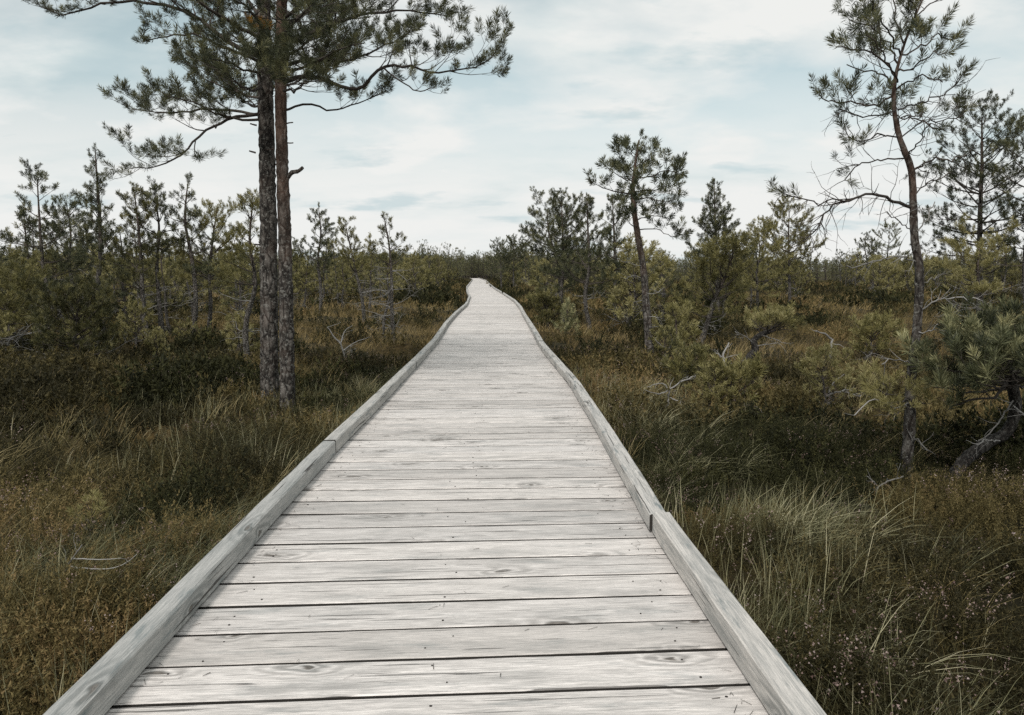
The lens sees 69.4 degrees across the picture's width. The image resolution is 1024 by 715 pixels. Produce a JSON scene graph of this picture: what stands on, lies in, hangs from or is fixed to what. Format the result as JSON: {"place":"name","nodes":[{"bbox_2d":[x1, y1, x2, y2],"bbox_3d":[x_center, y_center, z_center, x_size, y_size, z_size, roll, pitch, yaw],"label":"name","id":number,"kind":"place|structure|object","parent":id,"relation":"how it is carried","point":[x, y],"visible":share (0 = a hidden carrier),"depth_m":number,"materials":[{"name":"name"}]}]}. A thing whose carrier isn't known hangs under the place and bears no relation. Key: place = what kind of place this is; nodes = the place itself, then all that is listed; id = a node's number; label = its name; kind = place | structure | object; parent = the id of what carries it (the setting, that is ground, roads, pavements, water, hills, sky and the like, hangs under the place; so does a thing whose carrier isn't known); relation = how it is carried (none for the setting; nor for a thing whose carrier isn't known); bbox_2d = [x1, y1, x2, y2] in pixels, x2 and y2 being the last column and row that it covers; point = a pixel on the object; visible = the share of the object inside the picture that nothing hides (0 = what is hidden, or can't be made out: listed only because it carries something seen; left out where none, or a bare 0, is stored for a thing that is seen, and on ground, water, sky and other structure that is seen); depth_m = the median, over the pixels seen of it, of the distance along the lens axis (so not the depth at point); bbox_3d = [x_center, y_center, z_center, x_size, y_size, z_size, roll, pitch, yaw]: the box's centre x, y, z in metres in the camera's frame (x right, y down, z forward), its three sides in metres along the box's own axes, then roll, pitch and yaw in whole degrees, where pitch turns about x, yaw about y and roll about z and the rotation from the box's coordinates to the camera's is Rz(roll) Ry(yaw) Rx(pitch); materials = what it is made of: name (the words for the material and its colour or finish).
{"place":"outdoors","nodes":[
{"label":"outdoors","id":0,"kind":"place"},
{"bbox_2d":[0,272,1023,714],"bbox_3d":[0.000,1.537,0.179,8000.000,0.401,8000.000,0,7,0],"label":"ground","id":1,"kind":"structure","parent":0,"point":[662,502],"depth_m":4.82,"materials":[{"name":"brown plant"}]},
{"bbox_2d":[0,310,19,354],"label":"dwarf pine","id":2,"kind":"object","parent":1,"relation":"on","point":[4,328],"visible":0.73,"depth_m":12.64,"materials":[{"name":"green plant"}]},
{"bbox_2d":[0,245,54,347],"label":"dwarf pine","id":3,"kind":"object","parent":1,"relation":"on","point":[22,283],"visible":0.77,"depth_m":13.58,"materials":[{"name":"green plant"}]},
{"bbox_2d":[3,205,65,326],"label":"pine tree","id":4,"kind":"object","parent":1,"relation":"on","point":[25,233],"visible":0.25,"depth_m":17.47,"materials":[{"name":"green plant"}]},
{"bbox_2d":[0,157,89,338],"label":"pine tree","id":5,"kind":"object","parent":1,"relation":"on","point":[41,229],"visible":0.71,"depth_m":15.43,"materials":[{"name":"green plant"}]},
{"bbox_2d":[21,240,86,321],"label":"pine tree","id":6,"kind":"object","parent":1,"relation":"on","point":[55,266],"visible":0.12,"depth_m":19.61,"materials":[{"name":"green plant"}]},
{"bbox_2d":[5,271,138,357],"bbox_3d":[-7.448,-0.378,12.353,1.910,2.186,1.956,0,7,0],"label":"dwarf pine","id":7,"kind":"object","parent":1,"relation":"on","point":[79,305],"visible":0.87,"depth_m":12.11,"materials":[{"name":"green plant"}]},
{"bbox_2d":[35,189,109,314],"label":"pine tree","id":8,"kind":"object","parent":1,"relation":"on","point":[71,229],"visible":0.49,"depth_m":18.83,"materials":[{"name":"green plant"}]},
{"bbox_2d":[47,240,115,312],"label":"pine tree","id":9,"kind":"object","parent":1,"relation":"on","point":[87,272],"visible":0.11,"depth_m":23.86,"materials":[{"name":"green plant"}]},
{"bbox_2d":[66,488,111,538],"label":"young pine","id":10,"kind":"object","parent":1,"relation":"on","point":[93,512],"visible":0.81,"depth_m":4.25,"materials":[{"name":"green plant"}]},
{"bbox_2d":[59,532,136,582],"bbox_3d":[-2.020,1.000,3.534,0.426,0.344,0.111,1,7,6],"label":"dead branch","id":11,"kind":"object","parent":1,"relation":"on","point":[92,559],"visible":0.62,"depth_m":3.56,"materials":[{"name":"grey wood"}]},
{"bbox_2d":[71,142,129,333],"bbox_3d":[-9.702,-2.614,17.350,1.098,4.759,1.445,-6,9,-42],"label":"pine tree","id":12,"kind":"object","parent":1,"relation":"on","point":[102,238],"visible":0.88,"depth_m":17.22,"materials":[{"name":"green plant"}]},
{"bbox_2d":[101,224,154,330],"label":"pine tree","id":13,"kind":"object","parent":1,"relation":"on","point":[123,294],"visible":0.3,"depth_m":17.97,"materials":[{"name":"green plant"}]},
{"bbox_2d":[92,181,170,340],"bbox_3d":[-7.844,-1.888,15.500,1.184,3.658,1.408,2,7,15],"label":"pine tree","id":14,"kind":"object","parent":1,"relation":"on","point":[141,261],"visible":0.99,"depth_m":15.40,"materials":[{"name":"green plant"}]},
{"bbox_2d":[114,296,154,347],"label":"dwarf pine","id":15,"kind":"object","parent":1,"relation":"on","point":[143,310],"visible":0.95,"depth_m":14.57,"materials":[{"name":"green plant"}]},
{"bbox_2d":[119,299,157,338],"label":"dwarf pine","id":16,"kind":"object","parent":1,"relation":"on","point":[150,309],"visible":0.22,"depth_m":16.48,"materials":[{"name":"green plant"}]},
{"bbox_2d":[122,225,155,321],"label":"pine tree","id":17,"kind":"object","parent":1,"relation":"on","point":[133,263],"visible":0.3,"depth_m":19.65,"materials":[{"name":"green plant"}]},
{"bbox_2d":[122,176,191,337],"bbox_3d":[-7.543,-2.099,15.871,1.377,3.611,1.097,-3,7,-24],"label":"pine tree","id":18,"kind":"object","parent":1,"relation":"on","point":[160,243],"visible":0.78,"depth_m":15.86,"materials":[{"name":"green plant"}]},
{"bbox_2d":[143,324,170,356],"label":"dwarf pine","id":19,"kind":"object","parent":1,"relation":"on","point":[157,332],"visible":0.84,"depth_m":13.30,"materials":[{"name":"green plant"}]},
{"bbox_2d":[129,257,184,301],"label":"pine tree","id":20,"kind":"object","parent":1,"relation":"on","point":[166,267],"visible":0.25,"depth_m":28.28,"materials":[{"name":"green plant"}]},
{"bbox_2d":[22,0,302,404],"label":"tall pine","id":21,"kind":"object","parent":1,"relation":"on","point":[263,87],"visible":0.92,"depth_m":7.89,"materials":[{"name":"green plant"}]},
{"bbox_2d":[145,236,192,338],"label":"pine tree","id":22,"kind":"object","parent":1,"relation":"on","point":[165,293],"visible":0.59,"depth_m":17.72,"materials":[{"name":"green plant"}]},
{"bbox_2d":[172,317,196,344],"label":"dwarf pine","id":23,"kind":"object","parent":1,"relation":"on","point":[183,326],"visible":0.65,"depth_m":14.47,"materials":[{"name":"green plant"}]},
{"bbox_2d":[165,247,207,318],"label":"pine tree","id":24,"kind":"object","parent":1,"relation":"on","point":[188,289],"visible":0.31,"depth_m":21.52,"materials":[{"name":"green plant"}]},
{"bbox_2d":[155,171,219,334],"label":"pine tree","id":25,"kind":"object","parent":1,"relation":"on","point":[194,290],"visible":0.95,"depth_m":15.82,"materials":[{"name":"green plant"}]},
{"bbox_2d":[163,197,247,330],"bbox_3d":[-6.743,-1.929,16.522,1.628,3.381,1.578,0,7,0],"label":"pine tree","id":26,"kind":"object","parent":1,"relation":"on","point":[220,220],"visible":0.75,"depth_m":16.31,"materials":[{"name":"green plant"}]},
{"bbox_2d":[214,254,259,314],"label":"pine tree","id":27,"kind":"object","parent":1,"relation":"on","point":[229,298],"visible":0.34,"depth_m":23.82,"materials":[{"name":"green plant"}]},
{"bbox_2d":[218,227,255,310],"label":"pine tree","id":28,"kind":"object","parent":1,"relation":"on","point":[236,236],"visible":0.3,"depth_m":26.60,"materials":[{"name":"green plant"}]},
{"bbox_2d":[219,309,260,351],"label":"dwarf pine","id":29,"kind":"object","parent":1,"relation":"on","point":[232,333],"visible":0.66,"depth_m":12.37,"materials":[{"name":"green plant"}]},
{"bbox_2d":[223,241,259,325],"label":"pine tree","id":30,"kind":"object","parent":1,"relation":"on","point":[239,292],"visible":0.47,"depth_m":19.50,"materials":[{"name":"green plant"}]},
{"bbox_2d":[209,187,293,358],"bbox_3d":[-4.080,-1.184,11.547,1.192,2.920,1.193,0,7,0],"label":"pine tree","id":31,"kind":"object","parent":1,"relation":"on","point":[248,249],"visible":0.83,"depth_m":11.43,"materials":[{"name":"green plant"}]},
{"bbox_2d":[277,246,312,300],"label":"pine tree","id":32,"kind":"object","parent":1,"relation":"on","point":[297,266],"visible":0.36,"depth_m":31.20,"materials":[{"name":"green plant"}]},
{"bbox_2d":[293,257,316,307],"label":"pine tree","id":33,"kind":"object","parent":1,"relation":"on","point":[306,272],"visible":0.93,"depth_m":28.52,"materials":[{"name":"green plant"}]},
{"bbox_2d":[295,268,322,301],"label":"pine tree","id":34,"kind":"object","parent":1,"relation":"on","point":[311,285],"visible":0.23,"depth_m":36.71,"materials":[{"name":"green plant"}]},
{"bbox_2d":[292,202,340,314],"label":"pine tree","id":35,"kind":"object","parent":1,"relation":"on","point":[321,242],"visible":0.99,"depth_m":25.90,"materials":[{"name":"green plant"}]},
{"bbox_2d":[306,233,340,300],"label":"pine tree","id":36,"kind":"object","parent":1,"relation":"on","point":[322,273],"visible":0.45,"depth_m":34.05,"materials":[{"name":"green plant"}]},
{"bbox_2d":[323,240,347,306],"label":"pine tree","id":37,"kind":"object","parent":1,"relation":"on","point":[330,270],"visible":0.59,"depth_m":33.41,"materials":[{"name":"green plant"}]},
{"bbox_2d":[331,254,352,309],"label":"pine tree","id":38,"kind":"object","parent":1,"relation":"on","point":[333,273],"visible":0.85,"depth_m":30.10,"materials":[{"name":"green plant"}]},
{"bbox_2d":[335,215,374,321],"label":"pine tree","id":39,"kind":"object","parent":1,"relation":"on","point":[349,251],"visible":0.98,"depth_m":21.99,"materials":[{"name":"green plant"}]},
{"bbox_2d":[338,255,371,296],"bbox_3d":[-8.216,-4.087,38.794,1.946,2.644,1.967,-4,8,-30],"label":"shrub","id":40,"kind":"object","parent":1,"relation":"on","point":[351,273],"visible":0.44,"depth_m":38.67,"materials":[{"name":"green plant"}]},
{"bbox_2d":[217,0,514,413],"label":"tall pine","id":41,"kind":"object","parent":1,"relation":"on","point":[323,25],"visible":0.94,"depth_m":7.25,"materials":[{"name":"green plant"}]},
{"bbox_2d":[349,232,389,310],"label":"pine tree","id":42,"kind":"object","parent":1,"relation":"on","point":[371,267],"visible":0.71,"depth_m":28.05,"materials":[{"name":"green plant"}]},
{"bbox_2d":[362,250,405,339],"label":"pine tree","id":43,"kind":"object","parent":1,"relation":"on","point":[388,301],"visible":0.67,"depth_m":16.00,"materials":[{"name":"green plant"}]},
{"bbox_2d":[358,211,425,341],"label":"pine tree","id":44,"kind":"object","parent":1,"relation":"on","point":[391,306],"visible":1,"depth_m":15.48,"materials":[{"name":"green plant"}]},
{"bbox_2d":[402,254,422,290],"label":"pine tree","id":45,"kind":"object","parent":1,"relation":"on","point":[415,263],"visible":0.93,"depth_m":38.55,"materials":[{"name":"green plant"}]},
{"bbox_2d":[396,249,434,292],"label":"shrub","id":46,"kind":"object","parent":1,"relation":"on","point":[405,258],"visible":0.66,"depth_m":42.08,"materials":[{"name":"green plant"}]},
{"bbox_2d":[43,278,826,714],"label":"boardwalk","id":47,"kind":"structure","parent":1,"relation":"on","point":[377,584],"depth_m":2.92,"materials":[{"name":"grey wood"}]},
{"bbox_2d":[119,366,752,712],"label":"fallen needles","id":48,"kind":"object","parent":47,"relation":"on","point":[440,555],"visible":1,"depth_m":3.00,"materials":[{"name":"brown plant"}]},
{"bbox_2d":[426,264,445,287],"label":"shrub","id":49,"kind":"object","parent":1,"relation":"on","point":[437,271],"visible":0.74,"depth_m":49.26,"materials":[{"name":"green plant"}]},
{"bbox_2d":[483,237,517,285],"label":"pine tree","id":50,"kind":"object","parent":1,"relation":"on","point":[500,271],"visible":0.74,"depth_m":55.77,"materials":[{"name":"green plant"}]},
{"bbox_2d":[0,235,1021,285],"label":"forest","id":51,"kind":"object","parent":1,"relation":"on","point":[473,266],"visible":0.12,"depth_m":93.79,"materials":[{"name":"green plant"}]},
{"bbox_2d":[0,278,1023,714],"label":"heather","id":52,"kind":"object","parent":1,"relation":"on","point":[66,378],"depth_m":4.57,"materials":[{"name":"green plant"}]},
{"bbox_2d":[0,276,1023,543],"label":"dark bog shrub","id":53,"kind":"object","parent":1,"relation":"on","point":[786,434],"visible":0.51,"depth_m":6.37,"materials":[{"name":"green plant"}]},
{"bbox_2d":[0,360,1023,714],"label":"sedge","id":54,"kind":"object","parent":1,"relation":"on","point":[774,620],"visible":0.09,"depth_m":3.79,"materials":[{"name":"green plant"}]},
{"bbox_2d":[1,279,1023,621],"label":"golden grass","id":55,"kind":"structure","parent":1,"relation":"on","point":[421,327],"depth_m":17.48,"materials":[{"name":"brown plant"}]},
{"bbox_2d":[502,262,524,286],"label":"shrub","id":56,"kind":"object","parent":1,"relation":"on","point":[510,273],"visible":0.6,"depth_m":62.02,"materials":[{"name":"green plant"}]},
{"bbox_2d":[495,233,532,285],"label":"pine tree","id":57,"kind":"object","parent":1,"relation":"on","point":[514,251],"visible":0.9,"depth_m":52.80,"materials":[{"name":"green plant"}]},
{"bbox_2d":[525,285,567,329],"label":"dwarf pine","id":58,"kind":"object","parent":1,"relation":"on","point":[542,296],"visible":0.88,"depth_m":19.10,"materials":[{"name":"green plant"}]},
{"bbox_2d":[523,257,570,303],"bbox_3d":[1.426,-2.836,29.153,1.856,2.345,1.793,2,7,19],"label":"shrub","id":59,"kind":"object","parent":1,"relation":"on","point":[543,277],"visible":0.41,"depth_m":28.98,"materials":[{"name":"green plant"}]},
{"bbox_2d":[518,185,583,315],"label":"pine tree","id":60,"kind":"object","parent":1,"relation":"on","point":[533,213],"visible":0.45,"depth_m":21.84,"materials":[{"name":"green plant"}]},
{"bbox_2d":[531,187,593,322],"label":"pine tree","id":61,"kind":"object","parent":1,"relation":"on","point":[555,200],"visible":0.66,"depth_m":20.52,"materials":[{"name":"green plant"}]},
{"bbox_2d":[551,298,581,334],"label":"young pine","id":62,"kind":"object","parent":1,"relation":"on","point":[568,320],"visible":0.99,"depth_m":16.50,"materials":[{"name":"green plant"}]},
{"bbox_2d":[552,192,622,327],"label":"pine tree","id":63,"kind":"object","parent":1,"relation":"on","point":[584,207],"visible":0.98,"depth_m":19.01,"materials":[{"name":"green plant"}]},
{"bbox_2d":[581,194,640,326],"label":"pine tree","id":64,"kind":"object","parent":1,"relation":"on","point":[616,232],"visible":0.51,"depth_m":20.98,"materials":[{"name":"green plant"}]},
{"bbox_2d":[602,265,653,320],"bbox_3d":[3.433,-1.774,21.719,1.420,1.929,1.435,4,8,30],"label":"shrub","id":65,"kind":"object","parent":1,"relation":"on","point":[621,296],"visible":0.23,"depth_m":21.56,"materials":[{"name":"green plant"}]},
{"bbox_2d":[583,128,694,353],"bbox_3d":[2.080,-1.717,12.174,1.903,4.041,1.952,5,8,35],"label":"open pine","id":66,"kind":"object","parent":1,"relation":"on","point":[633,195],"visible":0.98,"depth_m":11.90,"materials":[{"name":"green plant"}]},
{"bbox_2d":[604,232,678,329],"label":"pine tree","id":67,"kind":"object","parent":1,"relation":"on","point":[631,300],"visible":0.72,"depth_m":18.68,"materials":[{"name":"green plant"}]},
{"bbox_2d":[649,248,676,321],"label":"pine tree","id":68,"kind":"object","parent":1,"relation":"on","point":[668,275],"visible":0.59,"depth_m":20.22,"materials":[{"name":"green plant"}]},
{"bbox_2d":[647,325,684,361],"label":"dwarf pine","id":69,"kind":"object","parent":1,"relation":"on","point":[669,330],"visible":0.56,"depth_m":11.55,"materials":[{"name":"green plant"}]},
{"bbox_2d":[651,251,681,317],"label":"pine tree","id":70,"kind":"object","parent":1,"relation":"on","point":[670,282],"visible":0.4,"depth_m":23.61,"materials":[{"name":"green plant"}]},
{"bbox_2d":[643,375,695,404],"bbox_3d":[1.700,0.457,7.989,0.611,0.564,0.290,0,7,0],"label":"dead branch","id":71,"kind":"object","parent":1,"relation":"on","point":[670,388],"visible":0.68,"depth_m":7.98,"materials":[{"name":"grey wood"}]},
{"bbox_2d":[652,300,702,356],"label":"dwarf pine","id":72,"kind":"object","parent":1,"relation":"on","point":[679,325],"visible":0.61,"depth_m":12.24,"materials":[{"name":"green plant"}]},
{"bbox_2d":[660,334,710,395],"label":"dwarf pine","id":73,"kind":"object","parent":1,"relation":"on","point":[697,350],"visible":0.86,"depth_m":8.88,"materials":[{"name":"green plant"}]},
{"bbox_2d":[669,344,708,388],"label":"dwarf pine","id":74,"kind":"object","parent":1,"relation":"on","point":[682,357],"visible":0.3,"depth_m":9.12,"materials":[{"name":"green plant"}]},
{"bbox_2d":[683,360,735,408],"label":"dwarf pine","id":75,"kind":"object","parent":1,"relation":"on","point":[704,377],"visible":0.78,"depth_m":7.78,"materials":[{"name":"green plant"}]},
{"bbox_2d":[669,227,768,343],"bbox_3d":[4.356,-1.406,15.671,1.976,2.676,1.828,0,7,0],"label":"pine tree","id":76,"kind":"object","parent":1,"relation":"on","point":[710,247],"visible":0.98,"depth_m":15.41,"materials":[{"name":"green plant"}]},
{"bbox_2d":[681,177,758,308],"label":"pine tree","id":77,"kind":"object","parent":1,"relation":"on","point":[716,222],"visible":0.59,"depth_m":22.59,"materials":[{"name":"green plant"}]},
{"bbox_2d":[698,350,769,413],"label":"dwarf pine","id":78,"kind":"object","parent":1,"relation":"on","point":[747,370],"visible":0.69,"depth_m":7.77,"materials":[{"name":"green plant"}]},
{"bbox_2d":[731,217,797,306],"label":"pine tree","id":79,"kind":"object","parent":1,"relation":"on","point":[763,247],"visible":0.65,"depth_m":25.59,"materials":[{"name":"green plant"}]},
{"bbox_2d":[727,300,804,363],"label":"dwarf pine","id":80,"kind":"object","parent":1,"relation":"on","point":[781,313],"visible":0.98,"depth_m":11.34,"materials":[{"name":"green plant"}]},
{"bbox_2d":[753,192,826,301],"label":"pine tree","id":81,"kind":"object","parent":1,"relation":"on","point":[779,208],"visible":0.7,"depth_m":28.25,"materials":[{"name":"green plant"}]},
{"bbox_2d":[778,260,812,295],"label":"pine tree","id":82,"kind":"object","parent":1,"relation":"on","point":[785,278],"visible":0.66,"depth_m":42.82,"materials":[{"name":"green plant"}]},
{"bbox_2d":[794,343,858,415],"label":"dwarf pine","id":83,"kind":"object","parent":1,"relation":"on","point":[840,381],"visible":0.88,"depth_m":7.79,"materials":[{"name":"green plant"}]},
{"bbox_2d":[831,347,861,367],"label":"dwarf pine","id":84,"kind":"object","parent":1,"relation":"on","point":[844,351],"visible":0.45,"depth_m":11.08,"materials":[{"name":"green plant"}]},
{"bbox_2d":[854,230,881,284],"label":"pine tree","id":85,"kind":"object","parent":1,"relation":"on","point":[866,238],"visible":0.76,"depth_m":61.48,"materials":[{"name":"green plant"}]},
{"bbox_2d":[847,309,907,364],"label":"dwarf pine","id":86,"kind":"object","parent":1,"relation":"on","point":[867,325],"visible":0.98,"depth_m":12.24,"materials":[{"name":"green plant"}]},
{"bbox_2d":[856,255,898,295],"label":"pine tree","id":87,"kind":"object","parent":1,"relation":"on","point":[887,271],"visible":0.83,"depth_m":41.74,"materials":[{"name":"green plant"}]},
{"bbox_2d":[762,0,995,478],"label":"crooked pine","id":88,"kind":"object","parent":1,"relation":"on","point":[911,390],"visible":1,"depth_m":5.25,"materials":[{"name":"green plant"}]},
{"bbox_2d":[862,218,909,277],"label":"pine tree","id":89,"kind":"object","parent":1,"relation":"on","point":[894,245],"visible":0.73,"depth_m":61.56,"materials":[{"name":"green plant"}]},
{"bbox_2d":[874,255,906,289],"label":"pine tree","id":90,"kind":"object","parent":1,"relation":"on","point":[899,286],"visible":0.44,"depth_m":44.76,"materials":[{"name":"green plant"}]},
{"bbox_2d":[891,255,914,291],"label":"pine tree","id":91,"kind":"object","parent":1,"relation":"on","point":[905,272],"visible":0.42,"depth_m":49.91,"materials":[{"name":"green plant"}]},
{"bbox_2d":[908,253,943,290],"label":"pine tree","id":92,"kind":"object","parent":1,"relation":"on","point":[927,261],"visible":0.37,"depth_m":48.03,"materials":[{"name":"green plant"}]},
{"bbox_2d":[893,291,1023,482],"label":"dwarf pine","id":93,"kind":"object","parent":1,"relation":"on","point":[986,348],"visible":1,"depth_m":4.93,"materials":[{"name":"green plant"}]},
{"bbox_2d":[903,87,1023,320],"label":"pine tree","id":94,"kind":"object","parent":1,"relation":"on","point":[980,207],"visible":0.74,"depth_m":18.18,"materials":[{"name":"green plant"}]},
{"bbox_2d":[931,212,1023,338],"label":"pine tree","id":95,"kind":"object","parent":1,"relation":"on","point":[979,288],"visible":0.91,"depth_m":13.58,"materials":[{"name":"green plant"}]},
{"bbox_2d":[971,110,1023,307],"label":"pine tree","id":96,"kind":"object","parent":1,"relation":"on","point":[1006,145],"visible":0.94,"depth_m":16.97,"materials":[{"name":"green plant"}]},
{"bbox_2d":[983,254,1018,293],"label":"pine tree","id":97,"kind":"object","parent":1,"relation":"on","point":[1001,278],"visible":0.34,"depth_m":43.60,"materials":[{"name":"green plant"}]},
{"bbox_2d":[987,237,1022,291],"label":"pine tree","id":98,"kind":"object","parent":1,"relation":"on","point":[1010,271],"visible":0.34,"depth_m":41.92,"materials":[{"name":"green plant"}]},
{"bbox_2d":[1003,263,1021,293],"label":"pine tree","id":99,"kind":"object","parent":1,"relation":"on","point":[1014,276],"visible":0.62,"depth_m":42.47,"materials":[{"name":"green plant"}]},
{"bbox_2d":[0,0,1023,271],"label":"sky","id":100,"kind":"structure","parent":0,"point":[723,83],"materials":[{"name":"white"}]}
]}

